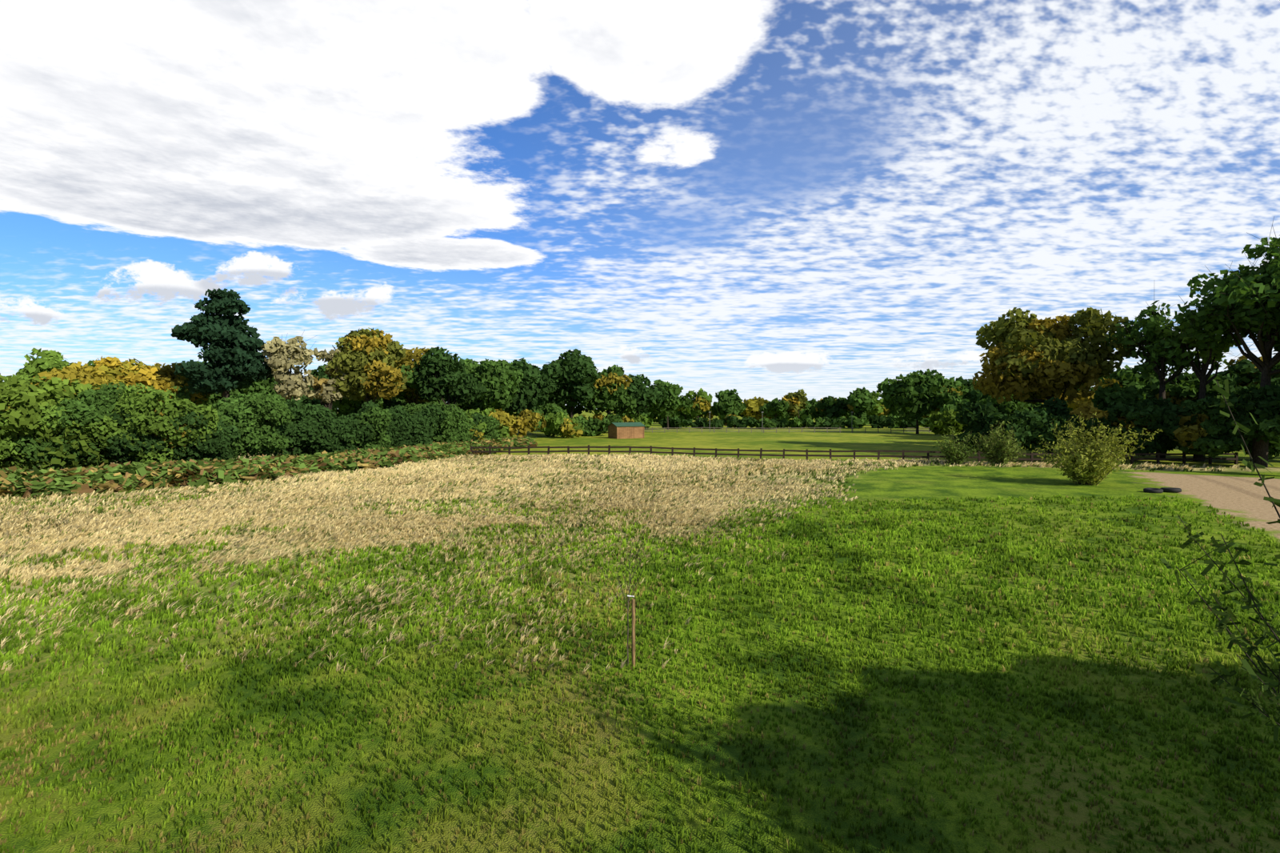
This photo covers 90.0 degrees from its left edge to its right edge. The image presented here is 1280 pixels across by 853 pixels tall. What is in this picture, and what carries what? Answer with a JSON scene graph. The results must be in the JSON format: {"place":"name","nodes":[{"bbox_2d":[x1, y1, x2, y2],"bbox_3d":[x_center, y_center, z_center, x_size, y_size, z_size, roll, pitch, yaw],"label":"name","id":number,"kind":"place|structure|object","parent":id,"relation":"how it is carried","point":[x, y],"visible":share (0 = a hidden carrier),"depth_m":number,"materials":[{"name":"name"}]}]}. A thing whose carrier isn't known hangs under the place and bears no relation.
{"place":"outdoors","nodes":[
{"label":"outdoors","id":0,"kind":"place"},
{"bbox_2d":[0,500,811,678],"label":"long grass","id":1,"kind":"structure","parent":0,"point":[329,523],"depth_m":27.30,"materials":[{"name":"beige plant"}]},
{"bbox_2d":[0,452,1255,541],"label":"long grass","id":2,"kind":"structure","parent":0,"point":[321,491],"depth_m":47.11,"materials":[{"name":"beige plant"}]},
{"bbox_2d":[0,410,1279,852],"bbox_3d":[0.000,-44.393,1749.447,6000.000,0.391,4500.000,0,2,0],"label":"ground","id":3,"kind":"structure","parent":0,"point":[1237,494],"depth_m":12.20,"materials":[{"name":"green plant"}]},
{"bbox_2d":[0,381,499,470],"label":"hedge","id":4,"kind":"object","parent":3,"relation":"on","point":[143,427],"visible":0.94,"depth_m":52.42,"materials":[{"name":"green plant"}]},
{"bbox_2d":[0,436,537,498],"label":"bracken","id":5,"kind":"object","parent":3,"relation":"on","point":[14,482],"visible":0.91,"depth_m":49.33,"materials":[{"name":"green plant"}]},
{"bbox_2d":[0,288,693,470],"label":"trees","id":6,"kind":"object","parent":3,"relation":"on","point":[362,366],"visible":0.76,"depth_m":89.35,"materials":[{"name":"green plant"}]},
{"bbox_2d":[606,540,644,666],"bbox_3d":[-0.304,4.082,14.757,0.879,2.999,0.520,0,2,8],"label":"sapling","id":7,"kind":"object","parent":3,"relation":"on","point":[633,618],"visible":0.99,"depth_m":14.61,"materials":[{"name":"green plant"}]},
{"bbox_2d":[607,422,645,438],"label":"shed","id":8,"kind":"structure","parent":3,"relation":"on","point":[626,430],"depth_m":128.64,"materials":[{"name":"brown wood"}]},
{"bbox_2d":[616,386,939,428],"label":"trees","id":9,"kind":"object","parent":3,"relation":"on","point":[865,406],"visible":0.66,"depth_m":201.28,"materials":[{"name":"green plant"}]},
{"bbox_2d":[600,426,964,432],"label":"fence","id":10,"kind":"object","parent":3,"relation":"on","point":[714,430],"visible":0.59,"depth_m":154.92,"materials":[{"name":"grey wood"}]},
{"bbox_2d":[470,444,1238,464],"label":"fence","id":11,"kind":"object","parent":3,"relation":"on","point":[1158,458],"visible":0.71,"depth_m":73.36,"materials":[{"name":"brown wood"}]},
{"bbox_2d":[932,409,1162,486],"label":"shrubs","id":12,"kind":"object","parent":3,"relation":"on","point":[1090,463],"visible":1,"depth_m":49.98,"materials":[{"name":"green plant"}]},
{"bbox_2d":[876,216,1279,467],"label":"trees","id":13,"kind":"object","parent":3,"relation":"on","point":[1037,378],"visible":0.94,"depth_m":73.71,"materials":[{"name":"green plant"}]},
{"bbox_2d":[1143,487,1163,493],"bbox_3d":[36.195,4.519,45.144,1.100,0.254,1.112,-2,4,0],"label":"tyre","id":14,"kind":"object","parent":3,"relation":"on","point":[1155,490],"visible":1,"depth_m":44.85,"materials":[{"name":"rubber"}]},
{"bbox_2d":[1160,487,1181,491],"bbox_3d":[37.699,4.503,45.455,1.200,0.277,1.213,0,-1,-34],"label":"tyre","id":15,"kind":"object","parent":3,"relation":"on","point":[1171,490],"visible":0.94,"depth_m":45.03,"materials":[{"name":"rubber"}]},
{"bbox_2d":[1156,379,1279,740],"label":"branches","id":16,"kind":"object","parent":3,"relation":"on","point":[1222,625],"visible":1,"depth_m":6.25,"materials":[{"name":"green plant"}]},
{"bbox_2d":[0,0,1279,407],"label":"sky","id":17,"kind":"structure","parent":0,"point":[770,200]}
]}

